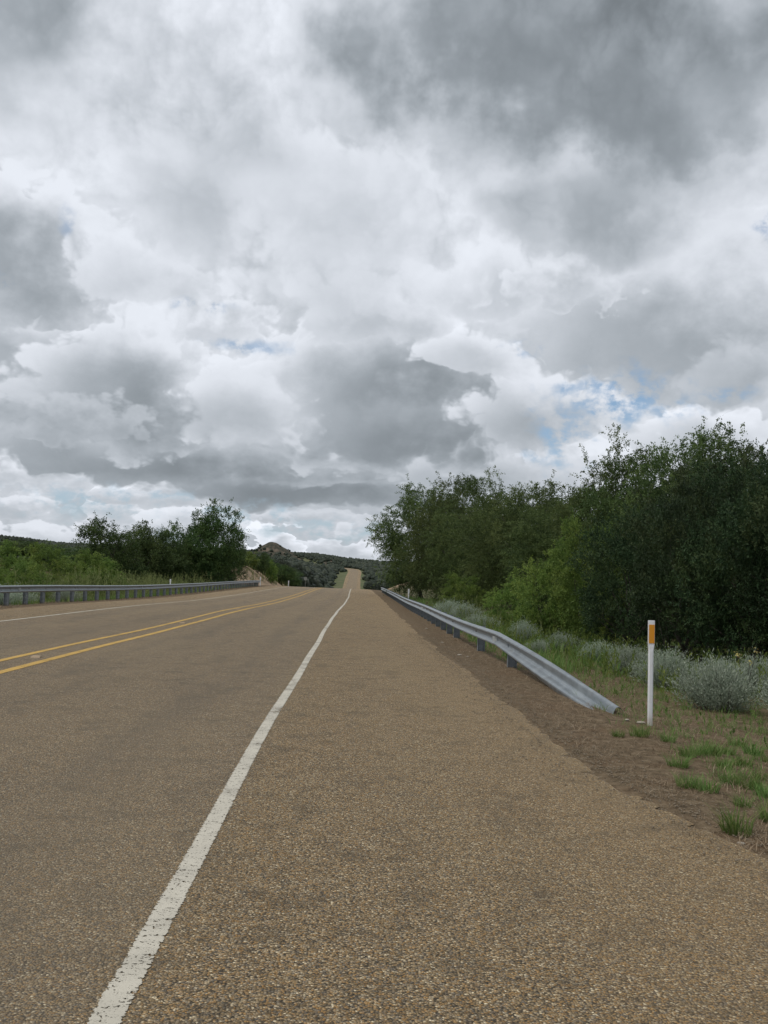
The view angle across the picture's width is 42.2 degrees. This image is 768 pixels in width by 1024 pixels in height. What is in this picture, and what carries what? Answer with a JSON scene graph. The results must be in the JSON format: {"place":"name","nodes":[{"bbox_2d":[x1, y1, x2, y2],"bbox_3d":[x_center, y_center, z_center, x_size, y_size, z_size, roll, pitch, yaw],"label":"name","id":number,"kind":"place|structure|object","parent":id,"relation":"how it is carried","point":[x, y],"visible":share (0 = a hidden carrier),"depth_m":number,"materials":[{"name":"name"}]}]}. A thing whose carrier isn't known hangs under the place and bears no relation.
{"place":"outdoors","nodes":[
{"label":"outdoors","id":0,"kind":"place"},
{"bbox_2d":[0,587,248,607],"bbox_3d":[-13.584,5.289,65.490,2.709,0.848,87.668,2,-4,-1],"label":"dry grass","id":1,"kind":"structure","parent":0,"point":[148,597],"depth_m":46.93,"materials":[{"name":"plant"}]},
{"bbox_2d":[2,585,253,604],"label":"verge grass","id":2,"kind":"structure","parent":0,"point":[100,598],"depth_m":49.34,"materials":[{"name":"plant"}]},
{"bbox_2d":[0,568,767,1023],"bbox_3d":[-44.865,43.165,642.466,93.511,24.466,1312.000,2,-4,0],"label":"road","id":3,"kind":"structure","parent":0,"point":[398,840],"depth_m":4.98,"materials":[{"name":"asphalt"}]},
{"bbox_2d":[3,587,281,620],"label":"road edge line","id":4,"kind":"object","parent":3,"relation":"on","point":[116,607],"visible":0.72,"depth_m":32.14,"materials":[{"name":"white paint"}]},
{"bbox_2d":[0,588,314,661],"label":"road centre line","id":5,"kind":"object","parent":3,"relation":"on","point":[22,655],"visible":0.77,"depth_m":18.82,"materials":[{"name":"yellow paint"}]},
{"bbox_2d":[0,588,319,673],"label":"road centre line","id":6,"kind":"object","parent":3,"relation":"on","point":[42,661],"visible":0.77,"depth_m":16.62,"materials":[{"name":"yellow paint"}]},
{"bbox_2d":[87,590,350,1023],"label":"road edge line","id":7,"kind":"object","parent":3,"relation":"on","point":[203,843],"visible":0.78,"depth_m":4.14,"materials":[{"name":"white paint"}]},
{"bbox_2d":[0,540,767,880],"bbox_3d":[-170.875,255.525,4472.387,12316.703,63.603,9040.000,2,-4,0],"label":"ground","id":8,"kind":"structure","parent":0,"point":[418,623],"depth_m":10.02,"materials":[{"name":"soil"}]},
{"bbox_2d":[0,540,12,584],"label":"green shrub","id":9,"kind":"object","parent":8,"relation":"on","point":[1,565],"visible":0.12,"depth_m":67.57,"materials":[{"name":"green plant"}]},
{"bbox_2d":[0,582,31,605],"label":"sagebrush","id":10,"kind":"object","parent":8,"relation":"on","point":[11,598],"visible":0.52,"depth_m":35.22,"materials":[{"name":"grey plant"}]},
{"bbox_2d":[0,538,33,556],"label":"broadleaf tree","id":11,"kind":"object","parent":8,"relation":"on","point":[17,540],"visible":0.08,"depth_m":140.19,"materials":[{"name":"green plant"}]},
{"bbox_2d":[10,582,38,605],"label":"sagebrush","id":12,"kind":"object","parent":8,"relation":"on","point":[30,595],"visible":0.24,"depth_m":38.00,"materials":[{"name":"grey plant"}]},
{"bbox_2d":[0,538,50,584],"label":"green shrub","id":13,"kind":"object","parent":8,"relation":"on","point":[10,558],"visible":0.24,"depth_m":60.17,"materials":[{"name":"green plant"}]},
{"bbox_2d":[0,559,55,602],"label":"green shrub","id":14,"kind":"object","parent":8,"relation":"on","point":[8,577],"visible":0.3,"depth_m":44.92,"materials":[{"name":"green plant"}]},
{"bbox_2d":[19,582,54,602],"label":"tall weeds","id":15,"kind":"object","parent":8,"relation":"on","point":[39,594],"visible":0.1,"depth_m":42.35,"materials":[{"name":"green plant"}]},
{"bbox_2d":[0,540,73,557],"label":"broadleaf tree","id":16,"kind":"object","parent":8,"relation":"on","point":[26,543],"visible":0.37,"depth_m":128.00,"materials":[{"name":"green plant"}]},
{"bbox_2d":[11,541,85,600],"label":"green shrub","id":17,"kind":"object","parent":8,"relation":"on","point":[59,565],"visible":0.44,"depth_m":56.26,"materials":[{"name":"green plant"}]},
{"bbox_2d":[39,546,84,565],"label":"broadleaf tree","id":18,"kind":"object","parent":8,"relation":"on","point":[67,552],"visible":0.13,"depth_m":123.75,"materials":[{"name":"green plant"}]},
{"bbox_2d":[51,591,88,601],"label":"sagebrush","id":19,"kind":"object","parent":8,"relation":"on","point":[64,595],"visible":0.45,"depth_m":44.02,"materials":[{"name":"grey plant"}]},
{"bbox_2d":[49,549,117,599],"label":"green shrub","id":20,"kind":"object","parent":8,"relation":"on","point":[92,561],"visible":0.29,"depth_m":61.85,"materials":[{"name":"green plant"}]},
{"bbox_2d":[57,550,113,577],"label":"broadleaf tree","id":21,"kind":"object","parent":8,"relation":"on","point":[75,558],"visible":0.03,"depth_m":117.66,"materials":[{"name":"green plant"}]},
{"bbox_2d":[75,557,126,597],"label":"green shrub","id":22,"kind":"object","parent":8,"relation":"on","point":[110,564],"visible":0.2,"depth_m":67.72,"materials":[{"name":"green plant"}]},
{"bbox_2d":[65,511,150,592],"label":"broadleaf tree","id":23,"kind":"object","parent":8,"relation":"on","point":[96,529],"visible":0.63,"depth_m":89.08,"materials":[{"name":"green plant"}]},
{"bbox_2d":[0,562,215,600],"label":"tall weeds","id":24,"kind":"object","parent":8,"relation":"on","point":[143,581],"visible":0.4,"depth_m":59.91,"materials":[{"name":"green plant"}]},
{"bbox_2d":[0,580,259,605],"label":"guardrail","id":25,"kind":"object","parent":8,"relation":"on","point":[6,590],"visible":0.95,"depth_m":46.29,"materials":[{"name":"metal"}]},
{"bbox_2d":[107,519,183,592],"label":"broadleaf tree","id":26,"kind":"object","parent":8,"relation":"on","point":[156,566],"visible":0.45,"depth_m":95.52,"materials":[{"name":"green plant"}]},
{"bbox_2d":[137,526,196,590],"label":"broadleaf tree","id":27,"kind":"object","parent":8,"relation":"on","point":[162,537],"visible":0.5,"depth_m":99.52,"materials":[{"name":"green plant"}]},
{"bbox_2d":[0,544,335,587],"bbox_3d":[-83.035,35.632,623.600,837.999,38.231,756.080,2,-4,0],"label":"valley scrub","id":28,"kind":"object","parent":8,"relation":"on","point":[309,572],"visible":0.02,"depth_m":715.91,"materials":[{"name":"plant"}]},
{"bbox_2d":[162,509,222,589],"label":"broadleaf tree","id":29,"kind":"object","parent":8,"relation":"on","point":[194,533],"visible":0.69,"depth_m":103.23,"materials":[{"name":"green plant"}]},
{"bbox_2d":[0,534,418,587],"bbox_3d":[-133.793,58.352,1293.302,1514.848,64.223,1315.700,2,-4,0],"label":"hill scrub","id":30,"kind":"object","parent":8,"relation":"on","point":[365,566],"visible":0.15,"depth_m":1229.35,"materials":[{"name":"plant"}]},
{"bbox_2d":[180,497,250,589],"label":"broadleaf tree","id":31,"kind":"object","parent":8,"relation":"on","point":[221,539],"visible":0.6,"depth_m":105.30,"materials":[{"name":"green plant"}]},
{"bbox_2d":[216,536,249,585],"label":"broadleaf tree","id":32,"kind":"object","parent":8,"relation":"on","point":[242,562],"visible":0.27,"depth_m":112.46,"materials":[{"name":"green plant"}]},
{"bbox_2d":[244,551,259,566],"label":"bank shrub","id":33,"kind":"object","parent":8,"relation":"on","point":[249,556],"visible":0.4,"depth_m":148.48,"materials":[{"name":"green plant"}]},
{"bbox_2d":[246,551,272,573],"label":"bank shrub","id":34,"kind":"object","parent":8,"relation":"on","point":[261,566],"visible":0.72,"depth_m":157.44,"materials":[{"name":"green plant"}]},
{"bbox_2d":[243,565,289,585],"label":"bank weeds","id":35,"kind":"object","parent":8,"relation":"on","point":[252,575],"visible":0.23,"depth_m":148.97,"materials":[{"name":"green plant"}]},
{"bbox_2d":[256,557,284,577],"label":"bank shrub","id":36,"kind":"object","parent":8,"relation":"on","point":[278,565],"visible":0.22,"depth_m":168.48,"materials":[{"name":"green plant"}]},
{"bbox_2d":[265,560,277,584],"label":"bank shrub","id":37,"kind":"object","parent":8,"relation":"on","point":[269,575],"visible":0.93,"depth_m":159.35,"materials":[{"name":"green plant"}]},
{"bbox_2d":[274,554,291,574],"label":"evergreen tree","id":38,"kind":"object","parent":8,"relation":"on","point":[282,562],"visible":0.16,"depth_m":225.00,"materials":[{"name":"green plant"}]},
{"bbox_2d":[271,564,299,585],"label":"bank shrub","id":39,"kind":"object","parent":8,"relation":"on","point":[282,574],"visible":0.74,"depth_m":181.74,"materials":[{"name":"green plant"}]},
{"bbox_2d":[284,571,302,586],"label":"bank shrub","id":40,"kind":"object","parent":8,"relation":"on","point":[297,579],"visible":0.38,"depth_m":196.91,"materials":[{"name":"green plant"}]},
{"bbox_2d":[364,583,388,590],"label":"evergreen tree","id":41,"kind":"object","parent":8,"relation":"on","point":[370,587],"visible":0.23,"depth_m":273.84,"materials":[{"name":"green plant"}]},
{"bbox_2d":[385,574,402,588],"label":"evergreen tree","id":42,"kind":"object","parent":8,"relation":"on","point":[387,585],"visible":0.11,"depth_m":231.05,"materials":[{"name":"green plant"}]},
{"bbox_2d":[364,473,466,598],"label":"elm tree","id":43,"kind":"object","parent":8,"relation":"on","point":[392,538],"visible":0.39,"depth_m":83.96,"materials":[{"name":"green plant"}]},
{"bbox_2d":[420,493,468,599],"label":"elm tree","id":44,"kind":"object","parent":8,"relation":"on","point":[420,551],"depth_m":91.68,"materials":[{"name":"green plant"}]},
{"bbox_2d":[388,471,502,602],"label":"elm tree","id":45,"kind":"object","parent":8,"relation":"on","point":[424,520],"visible":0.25,"depth_m":72.64,"materials":[{"name":"green plant"}]},
{"bbox_2d":[432,596,465,614],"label":"sagebrush","id":46,"kind":"object","parent":8,"relation":"on","point":[442,606],"visible":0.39,"depth_m":41.70,"materials":[{"name":"grey plant"}]},
{"bbox_2d":[438,570,494,613],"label":"green shrub","id":47,"kind":"object","parent":8,"relation":"on","point":[472,588],"visible":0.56,"depth_m":49.72,"materials":[{"name":"green plant"}]},
{"bbox_2d":[450,600,486,619],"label":"sagebrush","id":48,"kind":"object","parent":8,"relation":"on","point":[456,611],"visible":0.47,"depth_m":37.83,"materials":[{"name":"grey plant"}]},
{"bbox_2d":[419,465,545,609],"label":"elm tree","id":49,"kind":"object","parent":8,"relation":"on","point":[473,488],"visible":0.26,"depth_m":64.21,"materials":[{"name":"green plant"}]},
{"bbox_2d":[464,612,505,629],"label":"sagebrush","id":50,"kind":"object","parent":8,"relation":"on","point":[484,619],"visible":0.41,"depth_m":32.67,"materials":[{"name":"grey plant"}]},
{"bbox_2d":[419,587,566,636],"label":"tall weeds","id":51,"kind":"object","parent":8,"relation":"on","point":[478,609],"visible":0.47,"depth_m":36.77,"materials":[{"name":"green plant"}]},
{"bbox_2d":[381,587,622,713],"bbox_3d":[1.007,5.276,57.233,0.525,1.529,93.139,2,-4,-1],"label":"guardrail","id":52,"kind":"object","parent":8,"relation":"on","point":[557,679],"visible":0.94,"depth_m":15.50,"materials":[{"name":"metal"}]},
{"bbox_2d":[480,578,539,626],"bbox_3d":[4.522,3.379,35.861,2.188,2.098,2.150,2,-4,-6],"label":"green shrub","id":53,"kind":"object","parent":8,"relation":"on","point":[505,595],"visible":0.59,"depth_m":35.73,"materials":[{"name":"green plant"}]},
{"bbox_2d":[446,469,585,614],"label":"elm tree","id":54,"kind":"object","parent":8,"relation":"on","point":[480,542],"visible":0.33,"depth_m":52.06,"materials":[{"name":"green plant"}]},
{"bbox_2d":[506,619,539,642],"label":"sagebrush","id":55,"kind":"object","parent":8,"relation":"on","point":[521,627],"visible":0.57,"depth_m":26.92,"materials":[{"name":"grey plant"}]},
{"bbox_2d":[480,481,566,608],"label":"elm tree","id":56,"kind":"object","parent":8,"relation":"on","point":[532,503],"depth_m":68.72,"materials":[{"name":"green plant"}]},
{"bbox_2d":[524,636,551,652],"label":"sagebrush","id":57,"kind":"object","parent":8,"relation":"on","point":[543,646],"visible":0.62,"depth_m":22.98,"materials":[{"name":"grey plant"}]},
{"bbox_2d":[503,536,587,641],"bbox_3d":[4.818,2.385,28.521,2.703,3.428,2.656,3,-4,-22],"label":"green shrub","id":58,"kind":"object","parent":8,"relation":"on","point":[531,614],"visible":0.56,"depth_m":28.24,"materials":[{"name":"green plant"}]},
{"bbox_2d":[493,480,613,619],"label":"elm tree","id":59,"kind":"object","parent":8,"relation":"on","point":[535,538],"visible":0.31,"depth_m":45.03,"materials":[{"name":"green plant"}]},
{"bbox_2d":[542,632,588,650],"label":"sagebrush","id":60,"kind":"object","parent":8,"relation":"on","point":[561,637],"visible":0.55,"depth_m":24.34,"materials":[{"name":"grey plant"}]},
{"bbox_2d":[545,505,632,643],"bbox_3d":[5.611,2.092,27.375,2.710,4.420,2.842,5,-5,-42],"label":"green shrub","id":61,"kind":"object","parent":8,"relation":"on","point":[564,591],"visible":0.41,"depth_m":27.06,"materials":[{"name":"green plant"}]},
{"bbox_2d":[574,639,618,660],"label":"sagebrush","id":62,"kind":"object","parent":8,"relation":"on","point":[597,649],"visible":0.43,"depth_m":21.34,"materials":[{"name":"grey plant"}]},
{"bbox_2d":[543,422,670,625],"bbox_3d":[9.284,0.875,38.308,6.416,8.534,6.116,4,-4,-27],"label":"elm tree","id":63,"kind":"object","parent":8,"relation":"on","point":[562,514],"visible":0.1,"depth_m":37.88,"materials":[{"name":"green plant"}]},
{"bbox_2d":[455,606,767,700],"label":"verge weeds","id":64,"kind":"object","parent":8,"relation":"on","point":[590,660],"visible":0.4,"depth_m":19.79,"materials":[{"name":"green plant"}]},
{"bbox_2d":[609,728,626,737],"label":"grass tuft","id":65,"kind":"object","parent":8,"relation":"on","point":[616,734],"visible":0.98,"depth_m":9.08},
{"bbox_2d":[602,639,661,675],"bbox_3d":[4.485,2.657,18.012,1.298,0.707,1.267,-1,-5,41],"label":"sagebrush","id":66,"kind":"object","parent":8,"relation":"on","point":[624,660],"visible":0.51,"depth_m":17.95,"materials":[{"name":"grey plant"}]},
{"bbox_2d":[565,495,714,654],"bbox_3d":[6.280,1.675,24.572,3.549,4.314,4.024,3,-4,-18],"label":"juniper tree","id":67,"kind":"object","parent":8,"relation":"on","point":[616,548],"visible":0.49,"depth_m":24.40,"materials":[{"name":"green plant"}]},
{"bbox_2d":[627,721,655,737],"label":"grass tuft","id":68,"kind":"object","parent":8,"relation":"on","point":[640,732],"visible":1,"depth_m":9.20,"materials":[{"name":"plant"}]},
{"bbox_2d":[565,416,725,636],"bbox_3d":[10.667,0.776,36.519,7.572,8.420,7.608,1,-4,20],"label":"elm tree","id":69,"kind":"object","parent":8,"relation":"on","point":[655,464],"visible":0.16,"depth_m":36.00,"materials":[{"name":"green plant"}]},
{"bbox_2d":[647,620,654,725],"bbox_3d":[2.728,1.722,10.183,0.070,1.220,0.027,2,-4,0],"label":"delineator post","id":70,"kind":"object","parent":8,"relation":"on","point":[651,633],"visible":0.91,"depth_m":10.18,"materials":[{"name":"white plastic"}]},
{"bbox_2d":[622,646,701,689],"bbox_3d":[4.393,2.439,15.703,1.380,0.785,1.405,2,-4,1],"label":"sagebrush","id":71,"kind":"object","parent":8,"relation":"on","point":[658,662],"visible":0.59,"depth_m":15.58,"materials":[{"name":"green plant"}]},
{"bbox_2d":[656,730,677,742],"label":"grass tuft","id":72,"kind":"object","parent":8,"relation":"on","point":[670,739],"visible":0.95,"depth_m":8.98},
{"bbox_2d":[660,752,701,768],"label":"grass tuft","id":73,"kind":"object","parent":8,"relation":"on","point":[685,763],"visible":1,"depth_m":7.69,"materials":[{"name":"plant"}]},
{"bbox_2d":[657,766,708,789],"bbox_3d":[2.117,1.856,6.917,0.358,0.117,0.368,4,-4,-33],"label":"grass tuft","id":74,"kind":"object","parent":8,"relation":"on","point":[684,780],"visible":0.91,"depth_m":6.91,"materials":[{"name":"plant"}]},
{"bbox_2d":[670,743,701,757],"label":"grass tuft","id":75,"kind":"object","parent":8,"relation":"on","point":[684,750],"visible":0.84,"depth_m":8.24,"materials":[{"name":"plant"}]},
{"bbox_2d":[613,458,767,663],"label":"juniper tree","id":76,"kind":"object","parent":8,"relation":"on","point":[670,533],"visible":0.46,"depth_m":21.57,"materials":[{"name":"green plant"}]},
{"bbox_2d":[613,418,767,643],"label":"elm tree","id":77,"kind":"object","parent":8,"relation":"on","point":[729,445],"visible":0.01,"depth_m":35.45,"materials":[{"name":"green plant"}]},
{"bbox_2d":[621,437,767,659],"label":"juniper tree","id":78,"kind":"object","parent":8,"relation":"on","point":[714,467],"visible":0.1,"depth_m":25.40,"materials":[{"name":"green plant"}]},
{"bbox_2d":[685,741,714,756],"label":"grass tuft","id":79,"kind":"object","parent":8,"relation":"on","point":[703,752],"visible":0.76,"depth_m":8.39,"materials":[{"name":"plant"}]},
{"bbox_2d":[685,772,725,793],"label":"grass tuft","id":80,"kind":"object","parent":8,"relation":"on","point":[701,786],"visible":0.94,"depth_m":6.80,"materials":[{"name":"plant"}]},
{"bbox_2d":[647,442,767,667],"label":"juniper tree","id":81,"kind":"object","parent":8,"relation":"on","point":[731,620],"visible":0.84,"depth_m":19.91,"materials":[{"name":"green plant"}]},
{"bbox_2d":[696,739,727,756],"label":"grass tuft","id":82,"kind":"object","parent":8,"relation":"on","point":[715,751],"visible":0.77,"depth_m":8.46,"materials":[{"name":"plant"}]},
{"bbox_2d":[662,648,767,712],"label":"sagebrush","id":83,"kind":"object","parent":8,"relation":"on","point":[716,687],"visible":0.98,"depth_m":12.64,"materials":[{"name":"green plant"}]},
{"bbox_2d":[697,656,746,677],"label":"sagebrush","id":84,"kind":"object","parent":8,"relation":"on","point":[719,662],"visible":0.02,"depth_m":17.04,"materials":[{"name":"green plant"}]},
{"bbox_2d":[708,753,737,768],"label":"grass tuft","id":85,"kind":"object","parent":8,"relation":"on","point":[717,761],"visible":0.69,"depth_m":7.89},
{"bbox_2d":[720,744,737,755],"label":"grass tuft","id":86,"kind":"object","parent":8,"relation":"on","point":[733,750],"visible":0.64,"depth_m":8.67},
{"bbox_2d":[714,768,744,784],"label":"grass tuft","id":87,"kind":"object","parent":8,"relation":"on","point":[725,778],"visible":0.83,"depth_m":7.19,"materials":[{"name":"plant"}]},
{"bbox_2d":[700,445,767,632],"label":"elm tree","id":88,"kind":"object","parent":8,"relation":"on","point":[756,460],"visible":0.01,"depth_m":32.30,"materials":[{"name":"green plant"}]},
{"bbox_2d":[708,798,763,837],"bbox_3d":[1.995,1.738,5.655,0.403,0.176,0.383,3,-4,-21],"label":"grass tuft","id":89,"kind":"object","parent":8,"relation":"on","point":[734,828],"visible":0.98,"depth_m":5.64,"materials":[{"name":"plant"}]},
{"bbox_2d":[722,734,753,746],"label":"grass tuft","id":90,"kind":"object","parent":8,"relation":"on","point":[735,742],"visible":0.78,"depth_m":9.38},
{"bbox_2d":[725,792,756,807],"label":"grass tuft","id":91,"kind":"object","parent":8,"relation":"on","point":[742,803],"visible":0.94,"depth_m":6.40,"materials":[{"name":"plant"}]},
{"bbox_2d":[724,752,763,767],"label":"grass tuft","id":92,"kind":"object","parent":8,"relation":"on","point":[743,762],"visible":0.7,"depth_m":8.08,"materials":[{"name":"plant"}]},
{"bbox_2d":[724,470,767,655],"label":"juniper tree","id":93,"kind":"object","parent":8,"relation":"on","point":[761,504],"visible":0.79,"depth_m":19.06,"materials":[{"name":"green plant"}]},
{"bbox_2d":[724,646,767,697],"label":"sagebrush","id":94,"kind":"object","parent":8,"relation":"on","point":[754,668],"visible":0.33,"depth_m":15.00,"materials":[{"name":"green plant"}]},
{"bbox_2d":[735,647,759,702],"bbox_3d":[5.028,2.285,13.912,0.329,0.815,0.318,2,-4,0],"label":"flowering weed","id":95,"kind":"object","parent":8,"relation":"on","point":[755,652],"visible":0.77,"depth_m":13.87,"materials":[{"name":"green plant"}]},
{"bbox_2d":[731,767,766,789],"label":"grass tuft","id":96,"kind":"object","parent":8,"relation":"on","point":[749,782],"visible":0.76,"depth_m":7.12,"materials":[{"name":"plant"}]},
{"bbox_2d":[736,740,767,755],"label":"grass tuft","id":97,"kind":"object","parent":8,"relation":"on","point":[753,750],"visible":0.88,"depth_m":8.89,"materials":[{"name":"plant"}]},
{"bbox_2d":[737,795,767,821],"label":"grass tuft","id":98,"kind":"object","parent":8,"relation":"on","point":[765,816],"visible":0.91,"depth_m":6.06,"materials":[{"name":"plant"}]},
{"bbox_2d":[742,777,767,797],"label":"grass tuft","id":99,"kind":"object","parent":8,"relation":"on","point":[757,787],"visible":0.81,"depth_m":6.83,"materials":[{"name":"plant"}]},
{"bbox_2d":[747,768,767,779],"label":"grass tuft","id":100,"kind":"object","parent":8,"relation":"on","point":[763,777],"visible":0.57,"depth_m":7.57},
{"bbox_2d":[750,677,767,709],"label":"sagebrush","id":101,"kind":"object","parent":8,"relation":"on","point":[766,700],"visible":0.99,"depth_m":12.24,"materials":[{"name":"green plant"}]},
{"bbox_2d":[759,754,767,762],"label":"grass tuft","id":102,"kind":"object","parent":8,"relation":"on","point":[765,759],"visible":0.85,"depth_m":8.51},
{"bbox_2d":[0,0,767,560],"label":"sky","id":103,"kind":"structure","parent":0,"point":[292,261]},
{"bbox_2d":[398,593,691,677],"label":"verge grass","id":104,"kind":"structure","parent":0,"point":[558,661],"depth_m":20.02,"materials":[{"name":"plant"}]},
{"bbox_2d":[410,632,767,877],"bbox_3d":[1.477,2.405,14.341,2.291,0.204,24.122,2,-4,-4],"label":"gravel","id":105,"kind":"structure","parent":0,"point":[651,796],"depth_m":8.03,"materials":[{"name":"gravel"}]},
{"bbox_2d":[423,616,767,804],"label":"verge grass","id":106,"kind":"structure","parent":0,"point":[675,715],"depth_m":11.18,"materials":[{"name":"plant"}]}
]}

